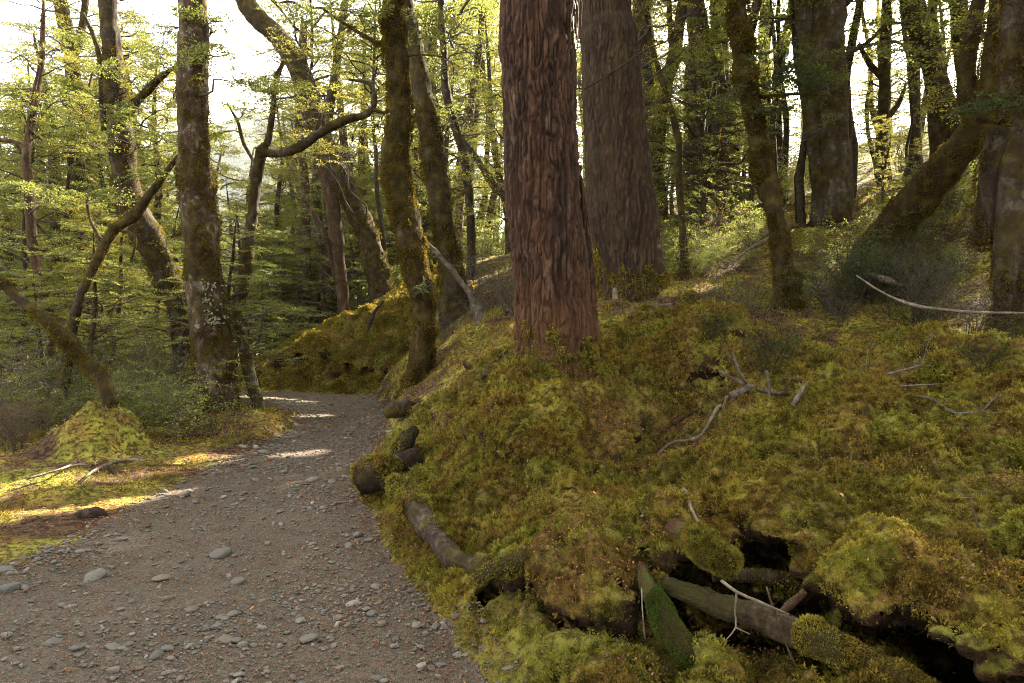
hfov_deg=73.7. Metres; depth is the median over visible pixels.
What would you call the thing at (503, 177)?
beech tree
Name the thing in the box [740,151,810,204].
shrub
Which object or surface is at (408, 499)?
bare root
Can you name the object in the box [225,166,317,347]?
beech tree
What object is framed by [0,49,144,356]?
beech tree
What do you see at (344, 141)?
beech tree
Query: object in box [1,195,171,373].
beech tree
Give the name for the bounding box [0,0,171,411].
beech tree
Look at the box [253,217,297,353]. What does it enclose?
beech tree
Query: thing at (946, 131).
beech tree
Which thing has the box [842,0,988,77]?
beech tree
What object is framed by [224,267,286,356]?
beech tree
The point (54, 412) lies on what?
shrub
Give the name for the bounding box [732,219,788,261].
dead branch
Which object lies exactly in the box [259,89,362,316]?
beech tree
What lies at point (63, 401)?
shrub
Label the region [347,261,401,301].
shrub
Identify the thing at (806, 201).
shrub
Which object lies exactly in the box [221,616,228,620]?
stone
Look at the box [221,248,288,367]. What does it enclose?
beech tree
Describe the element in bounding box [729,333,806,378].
shrub
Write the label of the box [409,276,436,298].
epiphyte fern
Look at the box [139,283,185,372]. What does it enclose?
beech tree
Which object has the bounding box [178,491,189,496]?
stone
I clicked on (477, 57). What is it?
beech tree
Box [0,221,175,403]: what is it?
beech tree
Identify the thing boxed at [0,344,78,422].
shrub
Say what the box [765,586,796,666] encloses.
dead branch
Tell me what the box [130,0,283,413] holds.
beech tree
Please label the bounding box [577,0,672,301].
beech tree
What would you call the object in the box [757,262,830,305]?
shrub
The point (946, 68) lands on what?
beech tree
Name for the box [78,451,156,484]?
dead branch
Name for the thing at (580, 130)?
beech tree
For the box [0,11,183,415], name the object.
beech tree
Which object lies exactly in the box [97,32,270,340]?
beech tree
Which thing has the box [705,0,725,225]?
beech tree
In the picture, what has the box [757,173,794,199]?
shrub
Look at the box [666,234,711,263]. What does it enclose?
shrub
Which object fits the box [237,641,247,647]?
stone
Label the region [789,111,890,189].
shrub
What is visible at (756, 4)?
beech tree
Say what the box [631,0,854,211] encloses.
beech tree
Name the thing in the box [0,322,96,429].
shrub
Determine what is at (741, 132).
beech tree
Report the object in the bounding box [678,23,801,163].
beech tree
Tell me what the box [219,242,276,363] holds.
beech tree
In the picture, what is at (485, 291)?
shrub
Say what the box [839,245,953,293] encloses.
shrub
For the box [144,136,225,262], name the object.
beech tree
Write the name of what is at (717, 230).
shrub
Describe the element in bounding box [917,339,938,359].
shrub
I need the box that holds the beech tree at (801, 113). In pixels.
[783,41,874,189]
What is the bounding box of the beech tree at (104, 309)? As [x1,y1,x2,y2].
[25,270,150,394]
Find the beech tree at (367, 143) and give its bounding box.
[279,36,412,281]
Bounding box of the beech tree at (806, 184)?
[781,157,811,205]
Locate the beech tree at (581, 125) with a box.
[576,66,585,189]
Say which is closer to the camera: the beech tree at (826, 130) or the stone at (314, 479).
the stone at (314, 479)
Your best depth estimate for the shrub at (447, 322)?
11.74 m
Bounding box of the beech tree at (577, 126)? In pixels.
[498,74,584,175]
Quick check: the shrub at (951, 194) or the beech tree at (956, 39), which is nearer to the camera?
the shrub at (951, 194)
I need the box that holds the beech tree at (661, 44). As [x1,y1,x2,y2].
[652,1,686,108]
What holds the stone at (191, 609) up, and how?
on the path
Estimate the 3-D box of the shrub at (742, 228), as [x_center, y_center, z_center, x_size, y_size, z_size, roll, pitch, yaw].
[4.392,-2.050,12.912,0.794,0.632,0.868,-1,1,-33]
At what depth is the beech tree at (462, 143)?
15.83 m
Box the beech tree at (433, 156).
[345,0,502,331]
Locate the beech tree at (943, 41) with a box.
[939,1,945,45]
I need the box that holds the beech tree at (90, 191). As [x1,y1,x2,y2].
[37,96,115,352]
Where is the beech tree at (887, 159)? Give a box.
[861,114,923,206]
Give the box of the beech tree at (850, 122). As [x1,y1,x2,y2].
[844,0,881,206]
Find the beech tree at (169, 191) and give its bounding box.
[110,177,181,285]
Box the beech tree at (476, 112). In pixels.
[414,0,499,258]
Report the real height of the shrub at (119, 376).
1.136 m
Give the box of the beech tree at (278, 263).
[238,240,310,355]
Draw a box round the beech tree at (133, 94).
[0,0,260,340]
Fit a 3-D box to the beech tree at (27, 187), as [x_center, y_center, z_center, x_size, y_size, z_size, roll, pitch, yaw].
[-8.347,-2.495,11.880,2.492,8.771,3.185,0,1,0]
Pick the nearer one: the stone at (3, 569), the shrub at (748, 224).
the stone at (3, 569)
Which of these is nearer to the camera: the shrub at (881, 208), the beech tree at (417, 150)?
the shrub at (881, 208)
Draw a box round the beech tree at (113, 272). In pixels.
[34,181,178,336]
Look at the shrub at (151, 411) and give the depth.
9.51 m
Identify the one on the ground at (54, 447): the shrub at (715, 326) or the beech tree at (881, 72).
the beech tree at (881, 72)
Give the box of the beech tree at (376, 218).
[343,167,386,309]
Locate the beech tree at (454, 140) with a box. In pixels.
[411,51,503,252]
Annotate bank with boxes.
[238,283,438,394]
[356,303,1023,682]
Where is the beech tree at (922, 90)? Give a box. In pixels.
[845,0,952,113]
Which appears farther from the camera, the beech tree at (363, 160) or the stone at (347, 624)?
the beech tree at (363, 160)
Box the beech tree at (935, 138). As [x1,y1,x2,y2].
[846,0,988,155]
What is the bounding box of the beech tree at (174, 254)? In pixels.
[95,239,237,379]
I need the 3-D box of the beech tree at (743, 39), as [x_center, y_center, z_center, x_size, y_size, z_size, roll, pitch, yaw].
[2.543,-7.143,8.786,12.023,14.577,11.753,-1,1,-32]
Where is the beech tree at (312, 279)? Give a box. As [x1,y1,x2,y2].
[278,235,356,336]
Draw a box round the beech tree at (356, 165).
[286,161,400,309]
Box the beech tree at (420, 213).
[356,152,453,260]
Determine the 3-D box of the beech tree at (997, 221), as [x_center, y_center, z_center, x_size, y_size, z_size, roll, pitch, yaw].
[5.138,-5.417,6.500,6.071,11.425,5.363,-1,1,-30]
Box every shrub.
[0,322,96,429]
[0,325,138,399]
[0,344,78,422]
[0,349,74,425]
[0,356,125,422]
[0,373,52,433]
[0,379,39,421]
[0,391,47,437]
[0,398,44,446]
[0,399,45,452]
[0,399,57,449]
[1,386,91,435]
[27,330,172,402]
[31,376,93,425]
[32,311,174,415]
[32,313,174,410]
[47,385,99,417]
[50,363,204,428]
[53,327,173,398]
[76,356,168,403]
[76,362,180,423]
[96,364,189,424]
[115,357,258,444]
[116,352,191,408]
[122,325,234,417]
[127,369,216,425]
[139,395,173,426]
[143,385,205,427]
[152,382,206,420]
[248,304,337,349]
[334,274,399,309]
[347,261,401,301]
[351,288,368,310]
[435,300,473,345]
[436,317,457,343]
[438,240,514,310]
[454,211,504,259]
[462,218,504,258]
[463,236,514,316]
[659,204,732,270]
[660,213,697,254]
[660,215,724,272]
[662,200,729,256]
[662,238,688,274]
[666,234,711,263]
[667,245,715,278]
[674,275,751,303]
[675,189,747,244]
[687,213,732,250]
[687,304,739,338]
[688,248,720,277]
[689,252,796,318]
[691,234,734,268]
[697,223,744,260]
[707,189,792,248]
[710,175,745,215]
[711,158,780,215]
[725,215,763,247]
[729,176,756,214]
[729,187,761,217]
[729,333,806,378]
[730,239,769,267]
[733,317,808,364]
[739,125,809,194]
[740,145,797,203]
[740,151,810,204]
[744,176,793,209]
[747,216,768,239]
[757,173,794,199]
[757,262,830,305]
[780,244,891,315]
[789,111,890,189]
[790,187,811,203]
[792,211,907,281]
[793,260,874,307]
[794,250,828,294]
[797,274,878,325]
[798,211,942,304]
[811,240,912,300]
[828,242,907,294]
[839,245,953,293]
[840,240,919,303]
[840,257,900,299]
[851,183,957,252]
[855,217,988,295]
[858,92,928,175]
[866,198,887,220]
[867,286,969,326]
[870,246,954,304]
[870,246,983,322]
[878,243,989,319]
[879,157,979,214]
[881,228,990,294]
[890,172,972,213]
[893,155,978,218]
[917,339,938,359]
[920,273,1012,333]
[940,330,1013,372]
[959,160,977,193]
[985,314,1023,340]
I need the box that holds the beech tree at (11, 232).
[0,86,73,337]
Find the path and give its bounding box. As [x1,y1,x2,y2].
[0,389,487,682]
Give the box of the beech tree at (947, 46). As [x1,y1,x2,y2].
[893,0,956,102]
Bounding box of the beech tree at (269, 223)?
[231,216,315,347]
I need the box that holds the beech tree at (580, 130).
[576,7,663,161]
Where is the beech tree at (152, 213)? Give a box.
[89,133,168,360]
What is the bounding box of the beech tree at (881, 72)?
[847,0,907,185]
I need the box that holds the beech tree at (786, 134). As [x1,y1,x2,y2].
[768,0,789,200]
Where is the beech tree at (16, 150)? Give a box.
[0,73,62,338]
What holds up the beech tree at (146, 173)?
on the ground at (54, 447)
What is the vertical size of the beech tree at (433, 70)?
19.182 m
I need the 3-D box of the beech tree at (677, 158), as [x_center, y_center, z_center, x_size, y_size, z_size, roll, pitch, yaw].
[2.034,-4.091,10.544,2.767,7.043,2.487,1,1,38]
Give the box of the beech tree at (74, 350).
[0,274,125,409]
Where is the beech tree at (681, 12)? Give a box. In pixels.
[651,0,769,260]
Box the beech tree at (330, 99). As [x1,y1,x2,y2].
[216,0,421,317]
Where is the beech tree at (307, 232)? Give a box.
[223,0,357,330]
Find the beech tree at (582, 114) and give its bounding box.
[576,50,675,150]
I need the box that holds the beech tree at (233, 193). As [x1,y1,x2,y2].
[220,181,296,353]
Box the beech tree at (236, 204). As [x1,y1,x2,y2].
[219,199,320,362]
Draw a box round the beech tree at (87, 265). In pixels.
[4,176,167,358]
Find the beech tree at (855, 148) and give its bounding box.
[846,0,863,197]
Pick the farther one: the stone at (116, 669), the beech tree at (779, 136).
the beech tree at (779, 136)
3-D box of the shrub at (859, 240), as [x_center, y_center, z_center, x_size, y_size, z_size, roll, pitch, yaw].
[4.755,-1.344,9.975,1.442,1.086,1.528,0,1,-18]
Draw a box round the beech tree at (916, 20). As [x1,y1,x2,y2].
[720,0,988,67]
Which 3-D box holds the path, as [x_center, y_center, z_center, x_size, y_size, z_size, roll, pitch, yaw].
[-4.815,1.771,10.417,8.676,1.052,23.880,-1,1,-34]
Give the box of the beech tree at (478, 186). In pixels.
[449,103,504,250]
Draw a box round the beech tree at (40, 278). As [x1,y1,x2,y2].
[0,269,114,425]
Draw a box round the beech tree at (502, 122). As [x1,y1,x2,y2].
[458,6,582,215]
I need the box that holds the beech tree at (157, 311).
[82,238,183,370]
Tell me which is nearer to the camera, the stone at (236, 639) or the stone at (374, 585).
the stone at (236, 639)
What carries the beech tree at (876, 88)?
on the ground at (54, 447)
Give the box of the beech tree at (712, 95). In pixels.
[631,0,784,186]
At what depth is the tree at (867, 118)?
20.58 m
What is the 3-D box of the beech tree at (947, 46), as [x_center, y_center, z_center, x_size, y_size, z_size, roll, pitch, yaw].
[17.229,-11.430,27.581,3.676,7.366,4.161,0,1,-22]
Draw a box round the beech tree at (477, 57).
[376,0,499,257]
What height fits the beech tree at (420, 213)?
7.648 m
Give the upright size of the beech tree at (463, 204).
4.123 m
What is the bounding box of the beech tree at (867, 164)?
[857,135,882,176]
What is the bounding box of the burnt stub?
[387,425,419,453]
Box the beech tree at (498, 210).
[474,147,504,254]
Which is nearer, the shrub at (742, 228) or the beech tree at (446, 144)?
the shrub at (742, 228)
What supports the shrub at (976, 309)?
on the ground at (54, 447)
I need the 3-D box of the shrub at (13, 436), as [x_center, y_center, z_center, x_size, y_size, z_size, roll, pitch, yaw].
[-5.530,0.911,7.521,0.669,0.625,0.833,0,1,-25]
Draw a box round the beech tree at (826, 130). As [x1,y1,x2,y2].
[791,0,921,226]
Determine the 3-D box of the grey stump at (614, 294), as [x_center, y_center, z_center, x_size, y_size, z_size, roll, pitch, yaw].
[1.222,-0.564,8.092,0.071,0.152,0.068,0,1,0]
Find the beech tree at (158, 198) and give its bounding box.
[127,51,177,386]
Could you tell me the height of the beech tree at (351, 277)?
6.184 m
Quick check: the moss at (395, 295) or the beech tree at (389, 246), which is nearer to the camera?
the moss at (395, 295)
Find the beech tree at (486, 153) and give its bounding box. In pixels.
[426,1,502,251]
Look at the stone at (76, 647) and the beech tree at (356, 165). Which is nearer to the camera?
the stone at (76, 647)
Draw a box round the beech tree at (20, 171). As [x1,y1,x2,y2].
[0,99,44,331]
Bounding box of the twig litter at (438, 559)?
[0,299,1023,682]
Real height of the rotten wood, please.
0.078 m
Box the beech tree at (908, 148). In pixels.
[894,128,928,162]
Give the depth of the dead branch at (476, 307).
9.80 m
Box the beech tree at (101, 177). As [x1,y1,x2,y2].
[15,68,173,367]
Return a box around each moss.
[235,259,465,394]
[358,295,1023,682]
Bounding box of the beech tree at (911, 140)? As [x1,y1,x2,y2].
[903,35,921,176]
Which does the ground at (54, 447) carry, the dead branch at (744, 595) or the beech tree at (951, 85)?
the beech tree at (951, 85)
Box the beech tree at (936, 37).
[930,0,943,62]
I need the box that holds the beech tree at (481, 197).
[424,165,502,254]
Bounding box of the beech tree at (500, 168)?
[450,15,582,222]
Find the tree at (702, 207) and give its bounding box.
[644,15,801,257]
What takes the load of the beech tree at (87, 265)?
on the ground at (54, 447)
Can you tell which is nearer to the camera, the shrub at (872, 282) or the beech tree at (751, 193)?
the shrub at (872, 282)
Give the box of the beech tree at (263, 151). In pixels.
[208,61,388,409]
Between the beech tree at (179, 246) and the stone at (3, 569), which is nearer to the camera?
the stone at (3, 569)
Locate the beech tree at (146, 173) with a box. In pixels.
[63,107,177,282]
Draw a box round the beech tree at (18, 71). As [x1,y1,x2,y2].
[0,64,109,344]
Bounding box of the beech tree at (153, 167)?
[110,138,182,250]
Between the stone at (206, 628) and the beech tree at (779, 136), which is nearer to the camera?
the stone at (206, 628)
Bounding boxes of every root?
[137,524,150,527]
[384,471,494,573]
[469,550,532,587]
[636,562,696,671]
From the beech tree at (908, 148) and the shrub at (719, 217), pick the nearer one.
the shrub at (719, 217)
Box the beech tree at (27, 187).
[0,0,102,426]
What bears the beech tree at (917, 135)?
on the ground at (54, 447)
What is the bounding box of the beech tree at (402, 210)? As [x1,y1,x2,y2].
[265,0,471,399]
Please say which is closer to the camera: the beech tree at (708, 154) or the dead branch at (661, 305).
the dead branch at (661, 305)
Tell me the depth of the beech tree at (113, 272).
21.20 m
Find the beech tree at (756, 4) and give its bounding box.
[706,0,865,231]
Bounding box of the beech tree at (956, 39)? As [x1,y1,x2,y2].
[948,0,981,160]
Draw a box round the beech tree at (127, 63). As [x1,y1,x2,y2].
[21,57,240,311]
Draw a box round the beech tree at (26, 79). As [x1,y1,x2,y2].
[2,74,66,346]
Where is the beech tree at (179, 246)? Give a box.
[90,243,183,365]
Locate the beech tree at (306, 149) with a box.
[262,84,372,285]
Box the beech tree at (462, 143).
[373,0,504,280]
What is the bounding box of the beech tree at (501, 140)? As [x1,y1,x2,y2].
[451,97,504,256]
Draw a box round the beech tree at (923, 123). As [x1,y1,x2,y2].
[921,1,929,137]
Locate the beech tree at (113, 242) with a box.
[38,108,163,332]
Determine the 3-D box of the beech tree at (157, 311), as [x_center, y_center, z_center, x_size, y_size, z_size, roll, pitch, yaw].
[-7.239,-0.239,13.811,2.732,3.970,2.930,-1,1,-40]
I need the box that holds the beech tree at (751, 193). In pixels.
[705,46,789,225]
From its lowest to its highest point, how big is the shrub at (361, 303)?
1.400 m
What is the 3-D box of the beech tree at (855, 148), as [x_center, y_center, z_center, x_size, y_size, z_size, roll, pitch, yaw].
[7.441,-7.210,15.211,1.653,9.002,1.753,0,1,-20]
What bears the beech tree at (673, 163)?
on the ground at (54, 447)
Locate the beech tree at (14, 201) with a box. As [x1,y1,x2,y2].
[0,118,69,359]
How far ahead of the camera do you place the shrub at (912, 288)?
7.93 m
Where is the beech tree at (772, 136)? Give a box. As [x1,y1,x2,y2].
[755,0,791,181]
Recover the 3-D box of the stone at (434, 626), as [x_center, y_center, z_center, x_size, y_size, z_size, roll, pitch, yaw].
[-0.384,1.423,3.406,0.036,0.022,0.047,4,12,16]
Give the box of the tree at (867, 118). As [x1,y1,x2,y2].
[851,36,927,178]
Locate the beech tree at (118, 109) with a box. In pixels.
[40,0,192,410]
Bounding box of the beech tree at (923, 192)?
[849,0,999,264]
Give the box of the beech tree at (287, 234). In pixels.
[222,192,367,341]
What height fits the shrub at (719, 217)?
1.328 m
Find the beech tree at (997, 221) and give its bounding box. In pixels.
[902,0,1023,334]
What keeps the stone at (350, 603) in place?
on the path
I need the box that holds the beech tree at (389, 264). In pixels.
[360,242,402,296]
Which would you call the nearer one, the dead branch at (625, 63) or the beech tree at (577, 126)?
the dead branch at (625, 63)
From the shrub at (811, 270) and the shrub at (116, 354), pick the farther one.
the shrub at (116, 354)
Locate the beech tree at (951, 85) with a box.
[903,41,955,141]
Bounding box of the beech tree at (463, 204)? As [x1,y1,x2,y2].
[447,128,502,271]
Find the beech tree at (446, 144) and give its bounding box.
[367,51,492,267]
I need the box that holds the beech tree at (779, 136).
[772,3,790,205]
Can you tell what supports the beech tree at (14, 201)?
on the ground at (54, 447)
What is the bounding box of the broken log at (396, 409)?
[383,398,421,418]
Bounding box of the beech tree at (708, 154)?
[665,56,748,226]
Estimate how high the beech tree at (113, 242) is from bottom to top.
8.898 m
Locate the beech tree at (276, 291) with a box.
[238,245,319,354]
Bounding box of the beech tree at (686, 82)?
[656,3,714,159]
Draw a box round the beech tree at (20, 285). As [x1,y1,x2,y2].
[1,242,46,347]
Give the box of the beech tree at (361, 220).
[235,0,394,302]
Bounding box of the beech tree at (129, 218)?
[50,153,177,426]
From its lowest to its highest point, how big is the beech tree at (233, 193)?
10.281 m
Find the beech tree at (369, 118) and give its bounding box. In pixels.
[343,43,476,230]
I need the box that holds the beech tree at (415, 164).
[353,94,476,267]
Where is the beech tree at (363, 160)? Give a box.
[331,23,453,285]
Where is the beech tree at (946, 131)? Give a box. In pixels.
[847,0,978,174]
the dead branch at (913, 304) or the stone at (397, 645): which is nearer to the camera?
the stone at (397, 645)
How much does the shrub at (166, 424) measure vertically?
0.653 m
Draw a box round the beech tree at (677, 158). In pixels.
[575,0,724,280]
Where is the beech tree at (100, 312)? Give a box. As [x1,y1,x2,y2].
[31,223,168,369]
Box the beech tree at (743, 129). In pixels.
[672,20,792,167]
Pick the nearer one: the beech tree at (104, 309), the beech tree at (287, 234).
the beech tree at (104, 309)
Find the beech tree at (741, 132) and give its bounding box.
[705,37,779,213]
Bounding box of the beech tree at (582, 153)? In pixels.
[578,102,674,183]
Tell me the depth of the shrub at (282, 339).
21.34 m
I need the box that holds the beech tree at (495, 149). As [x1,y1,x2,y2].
[455,12,510,253]
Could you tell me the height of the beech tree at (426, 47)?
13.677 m
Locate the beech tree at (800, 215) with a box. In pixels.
[778,0,812,227]
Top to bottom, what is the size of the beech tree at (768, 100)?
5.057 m
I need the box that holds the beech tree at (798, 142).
[789,116,857,163]
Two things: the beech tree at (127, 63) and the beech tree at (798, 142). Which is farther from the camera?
the beech tree at (127, 63)
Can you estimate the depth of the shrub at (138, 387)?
10.10 m
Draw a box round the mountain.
[0,111,504,340]
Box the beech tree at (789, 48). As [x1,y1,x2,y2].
[654,0,873,133]
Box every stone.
[0,566,13,572]
[0,582,20,593]
[1,632,12,636]
[5,569,15,575]
[42,637,63,645]
[62,604,77,608]
[68,644,82,650]
[74,507,107,517]
[75,549,84,553]
[82,568,106,583]
[105,642,121,650]
[107,666,119,673]
[116,646,126,650]
[149,650,163,659]
[152,574,170,580]
[161,645,173,650]
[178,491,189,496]
[185,606,199,612]
[202,626,210,630]
[208,547,230,558]
[212,622,223,629]
[219,634,232,643]
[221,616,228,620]
[226,611,238,616]
[230,576,245,584]
[232,637,241,642]
[233,671,245,676]
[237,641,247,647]
[256,625,266,630]
[258,449,270,453]
[290,674,296,680]
[295,617,304,623]
[299,633,317,642]
[308,476,319,481]
[328,479,336,483]
[344,542,352,548]
[344,622,351,627]
[345,599,358,607]
[353,531,362,537]
[353,601,363,604]
[364,537,373,541]
[367,609,375,616]
[370,675,383,680]
[371,583,380,588]
[377,619,385,626]
[379,678,387,682]
[390,643,399,647]
[412,621,420,628]
[416,662,426,668]
[431,623,438,629]
[442,620,451,629]
[451,612,458,618]
[452,651,462,657]
[502,665,515,669]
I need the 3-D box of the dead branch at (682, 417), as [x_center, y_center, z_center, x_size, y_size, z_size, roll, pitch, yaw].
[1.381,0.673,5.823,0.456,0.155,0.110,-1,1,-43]
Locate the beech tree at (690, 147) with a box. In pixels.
[653,0,858,240]
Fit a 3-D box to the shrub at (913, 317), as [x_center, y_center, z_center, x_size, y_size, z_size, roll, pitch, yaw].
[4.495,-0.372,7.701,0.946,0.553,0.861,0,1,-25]
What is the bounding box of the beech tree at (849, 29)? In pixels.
[795,11,881,137]
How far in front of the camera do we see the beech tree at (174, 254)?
11.46 m
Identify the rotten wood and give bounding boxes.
[778,589,806,613]
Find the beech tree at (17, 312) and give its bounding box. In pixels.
[0,277,80,426]
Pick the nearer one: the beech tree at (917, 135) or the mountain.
the beech tree at (917, 135)
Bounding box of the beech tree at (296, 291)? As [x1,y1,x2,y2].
[266,257,322,344]
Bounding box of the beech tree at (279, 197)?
[237,96,322,337]
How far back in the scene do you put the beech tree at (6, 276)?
14.32 m
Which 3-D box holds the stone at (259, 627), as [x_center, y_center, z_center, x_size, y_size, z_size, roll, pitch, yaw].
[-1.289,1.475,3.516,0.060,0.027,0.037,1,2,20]
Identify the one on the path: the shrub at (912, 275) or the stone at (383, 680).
the stone at (383, 680)
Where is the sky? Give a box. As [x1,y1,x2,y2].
[0,0,987,237]
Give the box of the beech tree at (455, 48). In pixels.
[371,0,501,118]
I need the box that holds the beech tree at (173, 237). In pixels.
[139,200,256,329]
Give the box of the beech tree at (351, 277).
[316,223,361,313]
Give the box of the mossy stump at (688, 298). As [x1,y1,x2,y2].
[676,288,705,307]
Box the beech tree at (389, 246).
[323,0,439,263]
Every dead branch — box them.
[26,455,98,479]
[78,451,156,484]
[366,300,383,331]
[427,242,484,327]
[481,350,507,379]
[482,401,497,460]
[584,24,679,89]
[627,303,673,316]
[641,587,645,638]
[653,395,727,455]
[662,410,693,431]
[682,487,701,522]
[719,352,792,398]
[720,579,788,640]
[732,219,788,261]
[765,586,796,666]
[782,377,804,394]
[790,331,948,407]
[856,275,1023,323]
[869,273,901,286]
[913,395,1004,415]
[969,496,986,540]
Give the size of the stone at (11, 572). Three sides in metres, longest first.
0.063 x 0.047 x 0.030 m
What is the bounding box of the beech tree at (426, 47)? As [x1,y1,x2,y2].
[378,1,503,227]
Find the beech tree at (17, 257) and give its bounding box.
[0,174,89,374]
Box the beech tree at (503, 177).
[486,102,504,239]
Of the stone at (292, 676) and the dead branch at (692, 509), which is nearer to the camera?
the stone at (292, 676)
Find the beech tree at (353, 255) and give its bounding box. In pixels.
[303,171,399,308]
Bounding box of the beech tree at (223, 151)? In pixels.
[174,131,271,343]
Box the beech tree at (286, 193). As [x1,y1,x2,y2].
[240,97,387,318]
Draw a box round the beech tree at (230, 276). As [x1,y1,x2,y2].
[118,208,335,387]
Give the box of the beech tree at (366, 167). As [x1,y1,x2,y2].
[242,50,375,288]
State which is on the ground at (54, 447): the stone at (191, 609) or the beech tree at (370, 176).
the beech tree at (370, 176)
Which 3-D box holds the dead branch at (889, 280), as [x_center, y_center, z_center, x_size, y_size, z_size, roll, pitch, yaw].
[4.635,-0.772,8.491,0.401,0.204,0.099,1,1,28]
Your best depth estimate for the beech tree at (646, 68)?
14.06 m
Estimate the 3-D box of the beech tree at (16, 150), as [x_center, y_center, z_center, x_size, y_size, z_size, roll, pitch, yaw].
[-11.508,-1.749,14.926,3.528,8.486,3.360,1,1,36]
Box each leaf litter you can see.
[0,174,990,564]
[0,311,1023,682]
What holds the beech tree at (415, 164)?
on the ground at (54, 447)
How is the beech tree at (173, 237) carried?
on the ground at (54, 447)
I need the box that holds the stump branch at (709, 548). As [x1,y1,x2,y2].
[665,518,744,579]
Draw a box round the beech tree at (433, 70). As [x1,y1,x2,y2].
[322,0,501,267]
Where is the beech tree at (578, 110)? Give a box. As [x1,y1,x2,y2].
[574,35,582,163]
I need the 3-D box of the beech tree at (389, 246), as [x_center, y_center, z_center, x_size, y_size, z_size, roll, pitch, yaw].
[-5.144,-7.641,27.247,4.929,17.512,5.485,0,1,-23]
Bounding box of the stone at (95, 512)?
[74,507,107,517]
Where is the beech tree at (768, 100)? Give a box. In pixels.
[739,33,802,164]
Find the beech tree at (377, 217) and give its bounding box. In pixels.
[344,172,393,308]
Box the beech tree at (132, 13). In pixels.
[25,0,177,366]
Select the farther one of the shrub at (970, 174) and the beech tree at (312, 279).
the beech tree at (312, 279)
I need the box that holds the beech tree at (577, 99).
[573,20,584,165]
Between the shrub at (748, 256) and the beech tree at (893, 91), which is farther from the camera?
the beech tree at (893, 91)
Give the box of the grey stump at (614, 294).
[612,287,617,299]
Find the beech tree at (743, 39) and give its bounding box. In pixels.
[498,0,846,310]
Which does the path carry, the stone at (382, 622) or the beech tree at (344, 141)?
the stone at (382, 622)
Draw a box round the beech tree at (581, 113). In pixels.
[576,49,586,203]
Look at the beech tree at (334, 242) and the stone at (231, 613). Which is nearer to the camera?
the stone at (231, 613)
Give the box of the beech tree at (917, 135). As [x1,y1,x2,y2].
[868,0,931,171]
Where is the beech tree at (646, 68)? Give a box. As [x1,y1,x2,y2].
[574,0,814,153]
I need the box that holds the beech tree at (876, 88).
[851,65,925,176]
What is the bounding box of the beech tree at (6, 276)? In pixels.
[0,246,43,367]
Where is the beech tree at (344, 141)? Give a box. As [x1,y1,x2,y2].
[263,0,420,310]
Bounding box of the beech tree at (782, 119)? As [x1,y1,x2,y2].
[730,37,801,196]
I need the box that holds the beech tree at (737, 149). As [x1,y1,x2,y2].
[729,95,741,213]
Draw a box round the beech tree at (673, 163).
[667,82,682,213]
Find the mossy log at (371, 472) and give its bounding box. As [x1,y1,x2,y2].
[349,447,422,499]
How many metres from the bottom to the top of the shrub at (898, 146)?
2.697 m
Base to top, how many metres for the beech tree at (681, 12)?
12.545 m
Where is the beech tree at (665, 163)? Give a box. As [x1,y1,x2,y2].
[578,53,727,230]
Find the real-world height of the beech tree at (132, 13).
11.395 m
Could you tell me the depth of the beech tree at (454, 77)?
30.81 m
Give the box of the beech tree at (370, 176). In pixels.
[341,145,480,285]
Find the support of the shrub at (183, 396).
on the ground at (54, 447)
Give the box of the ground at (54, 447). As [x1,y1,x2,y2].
[0,127,1023,575]
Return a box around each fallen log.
[649,570,939,682]
[712,567,802,593]
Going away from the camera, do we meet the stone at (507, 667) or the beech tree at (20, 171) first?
the stone at (507, 667)
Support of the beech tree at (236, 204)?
on the ground at (54, 447)
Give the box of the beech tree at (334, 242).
[265,25,351,315]
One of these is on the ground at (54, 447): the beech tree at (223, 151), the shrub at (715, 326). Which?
the beech tree at (223, 151)
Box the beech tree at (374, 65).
[303,0,433,250]
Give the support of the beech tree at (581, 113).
on the ground at (54, 447)
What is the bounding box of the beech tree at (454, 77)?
[368,0,501,187]
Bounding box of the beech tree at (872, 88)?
[850,0,909,137]
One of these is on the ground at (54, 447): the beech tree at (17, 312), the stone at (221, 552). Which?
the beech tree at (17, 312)
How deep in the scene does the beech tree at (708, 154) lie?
15.40 m
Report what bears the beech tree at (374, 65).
on the ground at (54, 447)
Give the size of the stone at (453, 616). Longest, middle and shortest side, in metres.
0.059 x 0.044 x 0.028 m
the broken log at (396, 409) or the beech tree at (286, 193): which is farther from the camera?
the beech tree at (286, 193)
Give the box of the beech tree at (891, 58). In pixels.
[855,3,922,155]
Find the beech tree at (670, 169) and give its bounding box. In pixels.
[647,109,696,225]
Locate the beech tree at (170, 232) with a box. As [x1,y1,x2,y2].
[141,225,255,339]
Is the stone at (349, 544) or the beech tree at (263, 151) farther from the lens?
the beech tree at (263, 151)
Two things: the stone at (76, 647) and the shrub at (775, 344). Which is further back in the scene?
the shrub at (775, 344)
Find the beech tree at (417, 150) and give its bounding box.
[355,38,483,231]
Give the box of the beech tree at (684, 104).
[653,2,790,195]
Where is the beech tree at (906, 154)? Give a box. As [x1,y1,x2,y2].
[886,85,933,182]
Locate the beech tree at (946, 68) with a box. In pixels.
[890,36,977,148]
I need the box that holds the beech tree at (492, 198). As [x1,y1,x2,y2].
[427,0,502,255]
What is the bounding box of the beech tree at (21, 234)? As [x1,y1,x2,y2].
[0,73,125,419]
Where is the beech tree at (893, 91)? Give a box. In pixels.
[859,20,985,163]
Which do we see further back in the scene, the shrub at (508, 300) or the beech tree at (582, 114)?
the beech tree at (582, 114)

